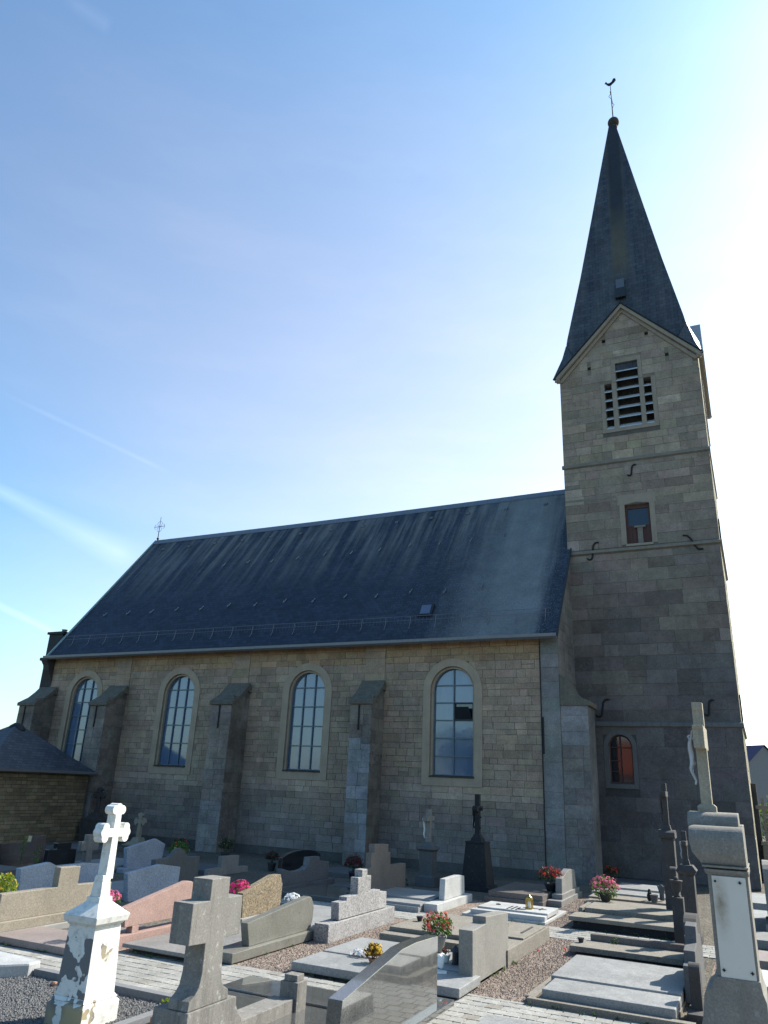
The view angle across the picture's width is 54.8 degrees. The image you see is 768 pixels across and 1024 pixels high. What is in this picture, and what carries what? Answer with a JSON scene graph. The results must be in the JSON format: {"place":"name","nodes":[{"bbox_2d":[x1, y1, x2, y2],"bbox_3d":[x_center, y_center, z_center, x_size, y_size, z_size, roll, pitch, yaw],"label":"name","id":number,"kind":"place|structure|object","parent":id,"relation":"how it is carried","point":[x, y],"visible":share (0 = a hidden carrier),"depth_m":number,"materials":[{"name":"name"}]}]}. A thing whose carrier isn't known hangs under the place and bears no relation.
{"place":"outdoors","nodes":[
{"label":"outdoors","id":0,"kind":"place"},
{"bbox_2d":[0,865,19,878],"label":"grave slab","id":1,"kind":"structure","parent":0,"point":[4,869],"depth_m":19.65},
{"bbox_2d":[45,844,124,852],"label":"grave slab","id":2,"kind":"structure","parent":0,"point":[75,846],"depth_m":27.08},
{"bbox_2d":[110,880,123,899],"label":"grave slab","id":3,"kind":"structure","parent":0,"point":[117,886],"depth_m":17.76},
{"bbox_2d":[162,850,200,857],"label":"grave slab","id":4,"kind":"structure","parent":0,"point":[165,853],"depth_m":26.30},
{"bbox_2d":[198,863,217,874],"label":"grave slab","id":5,"kind":"structure","parent":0,"point":[202,867],"depth_m":22.81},
{"bbox_2d":[173,838,190,849],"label":"flower pot","id":6,"kind":"object","parent":5,"relation":"on","point":[180,839],"visible":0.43,"depth_m":23.22,"materials":[{"name":"plant"}]},
{"bbox_2d":[0,898,715,1023],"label":"path","id":7,"kind":"structure","parent":0,"point":[160,973],"depth_m":10.66,"materials":[{"name":"stone"}]},
{"bbox_2d":[1,921,69,932],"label":"grave slab","id":8,"kind":"structure","parent":7,"relation":"on","point":[63,925],"depth_m":13.53,"materials":[{"name":"stone"}]},
{"bbox_2d":[0,872,18,892],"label":"flower pot","id":9,"kind":"object","parent":8,"relation":"on","point":[4,885],"visible":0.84,"depth_m":13.50,"materials":[{"name":"ceramic"}]},
{"bbox_2d":[0,865,117,932],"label":"headstone","id":10,"kind":"object","parent":8,"relation":"on","point":[53,904],"visible":0.67,"depth_m":13.47,"materials":[{"name":"beige stone"}]},
{"bbox_2d":[0,925,146,954],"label":"grave slab","id":11,"kind":"structure","parent":7,"relation":"on","point":[46,939],"depth_m":12.15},
{"bbox_2d":[110,889,121,903],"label":"flower pot","id":12,"kind":"object","parent":11,"relation":"on","point":[114,898],"visible":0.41,"depth_m":12.51,"materials":[{"name":"ceramic"}]},
{"bbox_2d":[122,923,241,959],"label":"grave slab","id":13,"kind":"structure","parent":7,"relation":"on","point":[159,945],"depth_m":12.00,"materials":[{"name":"grey stone"}]},
{"bbox_2d":[152,875,241,1023],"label":"stone cross","id":14,"kind":"object","parent":7,"relation":"on","point":[206,918],"visible":1,"depth_m":7.84,"materials":[{"name":"stone"}]},
{"bbox_2d":[237,971,306,1023],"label":"stone pillar","id":15,"kind":"structure","parent":7,"relation":"on","point":[291,998],"depth_m":9.05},
{"bbox_2d":[223,976,336,1023],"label":"grave slab","id":16,"kind":"structure","parent":7,"relation":"on","point":[247,990],"depth_m":9.73,"materials":[{"name":"stone"}]},
{"bbox_2d":[326,934,453,1023],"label":"headstone","id":17,"kind":"object","parent":7,"relation":"on","point":[396,984],"visible":1,"depth_m":8.66,"materials":[{"name":"stone"}]},
{"bbox_2d":[380,887,438,912],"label":"grave slab","id":18,"kind":"structure","parent":7,"relation":"on","point":[406,899],"depth_m":17.86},
{"bbox_2d":[687,702,767,1023],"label":"crucifix monument","id":19,"kind":"object","parent":7,"relation":"on","point":[736,992],"visible":1,"depth_m":7.87,"materials":[{"name":"stone"}]},
{"bbox_2d":[0,0,767,747],"label":"sky","id":20,"kind":"structure","parent":0,"point":[264,263],"materials":[{"name":"blue"}]},
{"bbox_2d":[1,835,767,1020],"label":"ground","id":21,"kind":"structure","parent":0,"point":[256,864],"depth_m":22.62,"materials":[{"name":"soil"}]},
{"bbox_2d":[0,951,39,977],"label":"concrete block","id":22,"kind":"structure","parent":21,"relation":"on","point":[12,965],"depth_m":10.29,"materials":[{"name":"white stone"}]},
{"bbox_2d":[0,835,45,866],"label":"headstone","id":23,"kind":"object","parent":21,"relation":"on","point":[10,852],"visible":0.77,"depth_m":21.54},
{"bbox_2d":[18,837,27,864],"bbox_3d":[-10.096,9.469,20.710,0.250,0.730,0.256,-7,-22,25],"label":"weed","id":24,"kind":"object","parent":21,"relation":"on","point":[21,848],"visible":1,"depth_m":20.74,"materials":[{"name":"green plant"}]},
{"bbox_2d":[0,723,98,842],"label":"annex","id":25,"kind":"object","parent":21,"relation":"on","point":[43,785],"visible":0.95,"depth_m":30.17,"materials":[{"name":"brick"}]},
{"bbox_2d":[15,862,99,890],"bbox_3d":[-7.428,8.499,17.191,0.156,0.760,2.611,-7,-22,25],"label":"headstone","id":26,"kind":"object","parent":21,"relation":"on","point":[39,875],"visible":0.44,"depth_m":16.65,"materials":[{"name":"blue stone"}]},
{"bbox_2d":[43,842,75,864],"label":"headstone","id":27,"kind":"object","parent":21,"relation":"on","point":[62,853],"visible":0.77,"depth_m":20.65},
{"bbox_2d":[0,975,161,1023],"bbox_3d":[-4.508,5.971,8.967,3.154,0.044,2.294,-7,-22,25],"label":"gravel","id":28,"kind":"structure","parent":21,"relation":"on","point":[48,990],"depth_m":9.22,"materials":[{"name":"gravel"}]},
{"bbox_2d":[43,803,129,1023],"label":"grave cross","id":29,"kind":"object","parent":28,"relation":"on","point":[85,993],"visible":0.99,"depth_m":8.63,"materials":[{"name":"stone"}]},
{"bbox_2d":[77,834,98,861],"bbox_3d":[-8.994,10.277,22.470,0.325,0.936,0.702,-7,-22,25],"label":"stone cross","id":30,"kind":"object","parent":21,"relation":"on","point":[88,845],"visible":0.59,"depth_m":22.41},
{"bbox_2d":[77,787,106,840],"bbox_3d":[-12.189,12.807,31.466,0.936,2.131,0.780,-7,-22,25],"label":"stone cross","id":31,"kind":"object","parent":21,"relation":"on","point":[90,822],"visible":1,"depth_m":31.16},
{"bbox_2d":[75,858,123,872],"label":"grave slab","id":32,"kind":"structure","parent":21,"relation":"on","point":[119,862],"depth_m":22.29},
{"bbox_2d":[33,967,172,1023],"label":"kerb","id":33,"kind":"structure","parent":21,"relation":"on","point":[124,989],"depth_m":9.57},
{"bbox_2d":[122,812,146,845],"bbox_3d":[-9.981,12.942,30.283,0.936,1.247,0.780,-7,-22,25],"label":"stone cross","id":34,"kind":"object","parent":21,"relation":"on","point":[140,821],"visible":0.93,"depth_m":30.21,"materials":[{"name":"stone"}]},
{"bbox_2d":[129,1016,151,1023],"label":"grave slab","id":35,"kind":"structure","parent":21,"relation":"on","point":[146,1020],"depth_m":8.52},
{"bbox_2d":[116,839,164,872],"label":"headstone","id":36,"kind":"object","parent":21,"relation":"on","point":[140,855],"visible":0.67,"depth_m":22.32,"materials":[{"name":"blue stone"}]},
{"bbox_2d":[123,864,179,901],"bbox_3d":[-5.503,8.751,17.576,0.130,0.715,1.805,-7,-22,25],"label":"headstone","id":37,"kind":"object","parent":21,"relation":"on","point":[140,883],"visible":0.78,"depth_m":17.39,"materials":[{"name":"blue stone"}]},
{"bbox_2d":[118,881,192,950],"bbox_3d":[-3.961,7.112,13.206,0.273,0.902,2.275,-7,-22,25],"label":"headstone","id":38,"kind":"object","parent":21,"relation":"on","point":[156,906],"visible":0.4,"depth_m":12.91,"materials":[{"name":"pink stone"}]},
{"bbox_2d":[151,848,199,881],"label":"headstone","id":39,"kind":"object","parent":21,"relation":"on","point":[185,863],"visible":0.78,"depth_m":19.45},
{"bbox_2d":[168,841,189,853],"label":"flower pot","id":40,"kind":"object","parent":21,"relation":"on","point":[172,847],"visible":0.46,"depth_m":21.85,"materials":[{"name":"plant"}]},
{"bbox_2d":[204,855,247,875],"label":"headstone","id":41,"kind":"object","parent":21,"relation":"on","point":[227,864],"visible":0.89,"depth_m":22.40,"materials":[{"name":"grey stone"}]},
{"bbox_2d":[218,838,233,855],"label":"flower pot","id":42,"kind":"object","parent":21,"relation":"on","point":[223,846],"visible":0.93,"depth_m":26.24,"materials":[{"name":"stone"}]},
{"bbox_2d":[237,874,281,922],"bbox_3d":[-2.592,8.036,15.430,0.312,0.819,1.560,-7,-22,25],"label":"headstone","id":43,"kind":"object","parent":21,"relation":"on","point":[262,895],"visible":0.6,"depth_m":15.39,"materials":[{"name":"stone"}]},
{"bbox_2d":[229,879,251,893],"bbox_3d":[-2.954,7.855,15.130,0.433,0.661,0.551,-7,-22,25],"label":"flower pot","id":44,"kind":"object","parent":43,"relation":"on","point":[237,886],"visible":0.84,"depth_m":15.09,"materials":[{"name":"pink plant"}]},
{"bbox_2d":[222,896,313,963],"bbox_3d":[-1.966,7.150,12.850,0.468,0.702,2.743,-7,-22,25],"label":"headstone","id":45,"kind":"object","parent":21,"relation":"on","point":[287,924],"visible":0.82,"depth_m":12.68,"materials":[{"name":"grey stone"}]},
{"bbox_2d":[265,851,279,870],"bbox_3d":[-3.603,11.191,23.825,0.460,0.612,0.514,-7,-22,25],"label":"flower pot","id":46,"kind":"object","parent":21,"relation":"on","point":[271,865],"visible":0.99,"depth_m":23.74,"materials":[{"name":"stone"}]},
{"bbox_2d":[249,905,330,938],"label":"grave slab","id":47,"kind":"structure","parent":21,"relation":"on","point":[321,913],"depth_m":15.52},
{"bbox_2d":[284,892,299,901],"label":"flower pot","id":48,"kind":"object","parent":47,"relation":"on","point":[293,896],"visible":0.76,"depth_m":13.91,"materials":[{"name":"white plant"}]},
{"bbox_2d":[278,850,319,870],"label":"headstone","id":49,"kind":"object","parent":21,"relation":"on","point":[291,860],"visible":0.74,"depth_m":23.89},
{"bbox_2d":[276,856,334,890],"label":"headstone","id":50,"kind":"object","parent":21,"relation":"on","point":[312,870],"visible":0.76,"depth_m":20.16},
{"bbox_2d":[281,884,349,902],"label":"grave slab","id":51,"kind":"structure","parent":21,"relation":"on","point":[324,893],"depth_m":18.62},
{"bbox_2d":[234,918,406,977],"bbox_3d":[-0.498,7.899,13.638,1.404,0.001,5.668,-7,-22,25],"label":"gravel strip","id":52,"kind":"object","parent":21,"relation":"on","point":[397,920],"visible":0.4,"depth_m":12.49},
{"bbox_2d":[313,868,394,943],"bbox_3d":[-0.511,7.735,14.791,0.299,1.118,2.860,-7,-22,25],"label":"headstone","id":53,"kind":"object","parent":52,"relation":"on","point":[362,906],"visible":1,"depth_m":14.54,"materials":[{"name":"stone"}]},
{"bbox_2d":[2,907,668,1023],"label":"weeds","id":54,"kind":"object","parent":21,"relation":"on","point":[513,962],"visible":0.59,"depth_m":11.78,"materials":[{"name":"green plant"}]},
{"bbox_2d":[329,867,356,877],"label":"grave slab","id":55,"kind":"structure","parent":21,"relation":"on","point":[341,872],"depth_m":23.10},
{"bbox_2d":[328,881,405,887],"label":"grave slab","id":56,"kind":"structure","parent":21,"relation":"on","point":[346,884],"depth_m":20.42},
{"bbox_2d":[344,853,363,881],"bbox_3d":[-0.859,10.198,21.280,0.588,0.740,0.626,-7,-22,25],"label":"flower pot","id":57,"kind":"object","parent":56,"relation":"on","point":[355,860],"visible":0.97,"depth_m":21.21,"materials":[{"name":"black paint"}]},
{"bbox_2d":[363,844,412,889],"bbox_3d":[0.047,9.328,19.334,0.351,1.313,2.795,-7,-22,25],"label":"headstone","id":58,"kind":"object","parent":21,"relation":"on","point":[383,872],"visible":0.63,"depth_m":19.04,"materials":[{"name":"grey stone"}]},
{"bbox_2d":[16,78,763,891],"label":"church","id":59,"kind":"structure","parent":21,"relation":"on","point":[540,672],"depth_m":29.95,"materials":[{"name":"stone"}]},
{"bbox_2d":[56,670,102,762],"bbox_3d":[-14.438,9.895,35.434,2.340,4.576,0.403,-7,-22,25],"label":"window","id":60,"kind":"structure","parent":59,"relation":"in","point":[90,687],"depth_m":35.71,"materials":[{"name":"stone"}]},
{"bbox_2d":[147,667,199,774],"bbox_3d":[-9.187,9.237,33.003,2.340,4.576,0.403,-7,-22,25],"label":"window","id":61,"kind":"structure","parent":59,"relation":"in","point":[178,719],"depth_m":33.00,"materials":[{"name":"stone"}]},
{"bbox_2d":[275,663,331,780],"bbox_3d":[-3.150,8.479,30.209,2.340,4.576,0.403,-7,-22,25],"label":"window","id":62,"kind":"structure","parent":59,"relation":"in","point":[306,745],"depth_m":30.19,"materials":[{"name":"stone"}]},
{"bbox_2d":[421,658,482,787],"bbox_3d":[2.570,7.762,27.561,2.340,4.576,0.403,-7,-22,25],"label":"window","id":63,"kind":"structure","parent":59,"relation":"in","point":[452,745],"depth_m":27.50,"materials":[{"name":"glass"}]},
{"bbox_2d":[291,937,500,999],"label":"grave slab","id":64,"kind":"structure","parent":21,"relation":"on","point":[339,962],"depth_m":11.15,"materials":[{"name":"stone"}]},
{"bbox_2d":[350,948,367,956],"bbox_3d":[-0.374,7.000,11.781,0.273,0.101,0.348,20,-26,-39],"label":"wreath","id":65,"kind":"object","parent":64,"relation":"on","point":[357,952],"visible":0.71,"depth_m":11.74,"materials":[{"name":"white plant"}]},
{"bbox_2d":[363,942,382,962],"bbox_3d":[-0.165,6.787,11.420,0.324,0.288,0.320,-7,-22,25],"label":"flower pot","id":66,"kind":"object","parent":64,"relation":"on","point":[374,950],"visible":0.96,"depth_m":11.37,"materials":[{"name":"ceramic"}]},
{"bbox_2d":[422,910,453,952],"bbox_3d":[0.900,7.014,12.415,0.552,0.616,0.574,-7,-22,25],"label":"flower pot","id":67,"kind":"object","parent":64,"relation":"on","point":[441,922],"visible":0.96,"depth_m":12.36,"materials":[{"name":"multicoloured plant"}]},
{"bbox_2d":[440,947,450,962],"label":"flower pot","id":68,"kind":"object","parent":64,"relation":"on","point":[445,954],"visible":0.95,"depth_m":11.60,"materials":[{"name":"white ceramic"}]},
{"bbox_2d":[450,945,458,964],"bbox_3d":[1.114,6.890,11.537,0.163,0.263,0.163,1,-20,4],"label":"grave lantern","id":69,"kind":"object","parent":64,"relation":"on","point":[454,950],"visible":0.91,"depth_m":11.49,"materials":[{"name":"black paint"}]},
{"bbox_2d":[415,809,439,887],"bbox_3d":[1.316,9.981,22.101,0.572,2.106,0.572,-7,-22,25],"label":"crucifix","id":70,"kind":"object","parent":21,"relation":"on","point":[427,876],"visible":1,"depth_m":21.84,"materials":[{"name":"grey stone"}]},
{"bbox_2d":[424,874,471,912],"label":"headstone","id":71,"kind":"object","parent":21,"relation":"on","point":[452,894],"visible":0.94,"depth_m":18.07,"materials":[{"name":"white stone"}]},
{"bbox_2d":[440,900,486,915],"bbox_3d":[2.126,9.679,18.155,0.715,0.001,2.756,-7,-22,25],"label":"gravel strip","id":72,"kind":"object","parent":21,"relation":"on","point":[459,910],"visible":0.4,"depth_m":18.05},
{"bbox_2d":[379,913,549,965],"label":"grave slab","id":73,"kind":"structure","parent":21,"relation":"on","point":[524,939],"depth_m":13.42,"materials":[{"name":"stone"}]},
{"bbox_2d":[241,900,716,1002],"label":"gravel","id":74,"kind":"structure","parent":21,"relation":"on","point":[549,968],"depth_m":12.35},
{"bbox_2d":[462,794,497,892],"bbox_3d":[2.772,9.723,21.921,0.933,2.587,0.881,-7,-22,25],"label":"crucifix","id":75,"kind":"object","parent":21,"relation":"on","point":[477,872],"visible":0.98,"depth_m":21.52,"materials":[{"name":"black stone"}]},
{"bbox_2d":[459,911,507,982],"bbox_3d":[1.710,6.928,11.959,0.221,0.864,2.340,-7,-22,25],"label":"headstone","id":76,"kind":"object","parent":21,"relation":"on","point":[483,942],"visible":0.78,"depth_m":11.46,"materials":[{"name":"grey stone"}]},
{"bbox_2d":[462,901,565,924],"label":"grave slab","id":77,"kind":"structure","parent":21,"relation":"on","point":[536,915],"depth_m":16.87,"materials":[{"name":"white stone"}]},
{"bbox_2d":[525,895,533,909],"bbox_3d":[3.354,8.996,17.114,0.161,0.292,0.161,-7,-22,25],"label":"grave lantern","id":78,"kind":"object","parent":77,"relation":"on","point":[529,901],"visible":1,"depth_m":17.07,"materials":[{"name":"gold metal"}]},
{"bbox_2d":[483,882,555,906],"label":"grave slab","id":79,"kind":"structure","parent":21,"relation":"on","point":[520,892],"depth_m":19.24,"materials":[{"name":"grey stone"}]},
{"bbox_2d":[537,866,564,890],"bbox_3d":[4.477,9.833,19.928,0.761,0.629,0.749,-7,-22,25],"label":"flower pot","id":80,"kind":"object","parent":79,"relation":"on","point":[554,872],"visible":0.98,"depth_m":19.80,"materials":[{"name":"black paint"}]},
{"bbox_2d":[468,938,576,1003],"bbox_3d":[2.667,7.607,12.457,0.936,0.001,5.122,-7,-22,25],"label":"gravel strip","id":81,"kind":"object","parent":21,"relation":"on","point":[513,987],"visible":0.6,"depth_m":11.71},
{"bbox_2d":[547,868,581,907],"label":"headstone","id":82,"kind":"object","parent":21,"relation":"on","point":[566,892],"visible":1,"depth_m":19.67,"materials":[{"name":"grey stone"}]},
{"bbox_2d":[543,897,588,928],"bbox_3d":[4.753,9.872,18.358,0.871,0.001,5.486,-7,-22,25],"label":"gravel strip","id":83,"kind":"object","parent":21,"relation":"on","point":[581,899],"visible":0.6,"depth_m":17.60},
{"bbox_2d":[526,955,695,1023],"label":"grave slab","id":84,"kind":"structure","parent":21,"relation":"on","point":[641,993],"depth_m":10.26,"materials":[{"name":"stone"}]},
{"bbox_2d":[683,921,705,1003],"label":"headstone","id":85,"kind":"object","parent":84,"relation":"on","point":[693,950],"visible":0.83,"depth_m":11.00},
{"bbox_2d":[602,865,619,888],"bbox_3d":[6.890,11.085,22.445,0.522,0.741,0.494,-7,-22,25],"label":"flower pot","id":86,"kind":"object","parent":21,"relation":"on","point":[612,871],"visible":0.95,"depth_m":22.43,"materials":[{"name":"plant"}]},
{"bbox_2d":[568,902,674,939],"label":"grave slab","id":87,"kind":"structure","parent":21,"relation":"on","point":[629,920],"depth_m":15.97,"materials":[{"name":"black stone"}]},
{"bbox_2d":[584,898,665,908],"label":"grave slab","id":88,"kind":"structure","parent":21,"relation":"on","point":[591,900],"depth_m":18.13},
{"bbox_2d":[590,875,619,901],"bbox_3d":[5.495,9.348,18.435,0.758,0.598,0.703,-7,-22,25],"label":"flower pot","id":89,"kind":"object","parent":88,"relation":"on","point":[606,894],"visible":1,"depth_m":18.32,"materials":[{"name":"plant"}]},
{"bbox_2d":[569,933,683,968],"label":"grave slab","id":90,"kind":"structure","parent":21,"relation":"on","point":[652,952],"depth_m":13.21,"materials":[{"name":"stone"}]},
{"bbox_2d":[589,893,665,905],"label":"grave slab","id":91,"kind":"structure","parent":21,"relation":"on","point":[632,899],"depth_m":18.67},
{"bbox_2d":[650,894,657,902],"bbox_3d":[6.710,9.604,18.405,0.208,0.195,0.208,-7,-22,25],"label":"grave vase","id":92,"kind":"object","parent":91,"relation":"on","point":[654,898],"visible":1,"depth_m":18.35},
{"bbox_2d":[657,885,664,900],"bbox_3d":[6.968,9.548,18.604,0.212,0.365,0.119,-7,-22,25],"label":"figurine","id":93,"kind":"object","parent":91,"relation":"on","point":[661,889],"visible":0.89,"depth_m":18.57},
{"bbox_2d":[616,883,664,893],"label":"grave slab","id":94,"kind":"structure","parent":21,"relation":"on","point":[637,887],"depth_m":20.81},
{"bbox_2d":[604,878,680,894],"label":"grave slab","id":95,"kind":"structure","parent":21,"relation":"on","point":[633,881],"depth_m":24.45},
{"bbox_2d":[658,783,679,909],"bbox_3d":[6.715,8.015,17.477,0.390,3.055,0.520,-7,-22,25],"label":"crucifix","id":96,"kind":"object","parent":21,"relation":"on","point":[667,834],"visible":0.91,"depth_m":17.38,"materials":[{"name":"stone"}]},
{"bbox_2d":[670,866,677,895],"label":"headstone","id":97,"kind":"object","parent":21,"relation":"on","point":[673,872],"visible":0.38,"depth_m":16.30,"materials":[{"name":"stone"}]},
{"bbox_2d":[676,831,703,944],"bbox_3d":[6.314,7.749,15.390,0.403,2.080,0.469,-7,-22,25],"label":"crucifix","id":98,"kind":"object","parent":21,"relation":"on","point":[686,870],"visible":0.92,"depth_m":15.27,"materials":[{"name":"stone"}]},
{"bbox_2d":[682,912,706,968],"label":"headstone","id":99,"kind":"object","parent":21,"relation":"on","point":[691,917],"visible":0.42,"depth_m":12.75,"materials":[{"name":"stone"}]},
{"bbox_2d":[687,962,703,1023],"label":"headstone","id":100,"kind":"object","parent":21,"relation":"on","point":[695,1012],"visible":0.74,"depth_m":9.85,"materials":[{"name":"stone"}]},
{"bbox_2d":[751,893,766,910],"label":"grave slab","id":101,"kind":"structure","parent":21,"relation":"on","point":[759,901],"depth_m":19.55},
{"bbox_2d":[753,909,767,931],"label":"grave slab","id":102,"kind":"structure","parent":21,"relation":"on","point":[760,917],"depth_m":16.74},
{"bbox_2d":[755,798,767,859],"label":"stone cross","id":103,"kind":"object","parent":21,"relation":"on","point":[764,843],"visible":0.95,"depth_m":27.58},
{"bbox_2d":[756,931,767,949],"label":"grave slab","id":104,"kind":"structure","parent":21,"relation":"on","point":[762,940],"depth_m":14.77,"materials":[{"name":"grey stone"}]},
{"bbox_2d":[758,950,767,969],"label":"grave slab","id":105,"kind":"structure","parent":21,"relation":"on","point":[763,958],"depth_m":12.85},
{"bbox_2d":[759,795,767,839],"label":"hedge bush","id":106,"kind":"object","parent":21,"relation":"on","point":[766,811],"visible":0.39,"depth_m":36.36,"materials":[{"name":"green plant"}]},
{"bbox_2d":[761,860,767,931],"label":"headstone","id":107,"kind":"object","parent":21,"relation":"on","point":[765,869],"visible":0.91,"depth_m":16.30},
{"bbox_2d":[761,969,767,991],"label":"grave slab","id":108,"kind":"structure","parent":21,"relation":"on","point":[765,974],"depth_m":11.67,"materials":[{"name":"white stone"}]},
{"bbox_2d":[437,954,446,973],"bbox_3d":[0.836,6.719,11.033,0.225,0.231,0.221,-16,-27,41],"label":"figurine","id":109,"kind":"object","parent":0,"point":[440,962],"visible":0.71,"depth_m":11.05,"materials":[{"name":"white ceramic"}]},
{"bbox_2d":[476,1014,540,1023],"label":"grave slab","id":110,"kind":"structure","parent":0,"point":[490,1019],"depth_m":8.78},
{"bbox_2d":[592,888,665,899],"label":"grave slab","id":111,"kind":"structure","parent":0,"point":[639,894],"depth_m":19.73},
{"bbox_2d":[669,876,684,943],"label":"urn pillar","id":112,"kind":"structure","parent":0,"point":[678,906],"depth_m":13.74,"materials":[{"name":"stone"}]},
{"bbox_2d":[746,745,767,834],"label":"house","id":113,"kind":"structure","parent":0,"point":[757,755],"depth_m":66.59,"materials":[{"name":"stone"}]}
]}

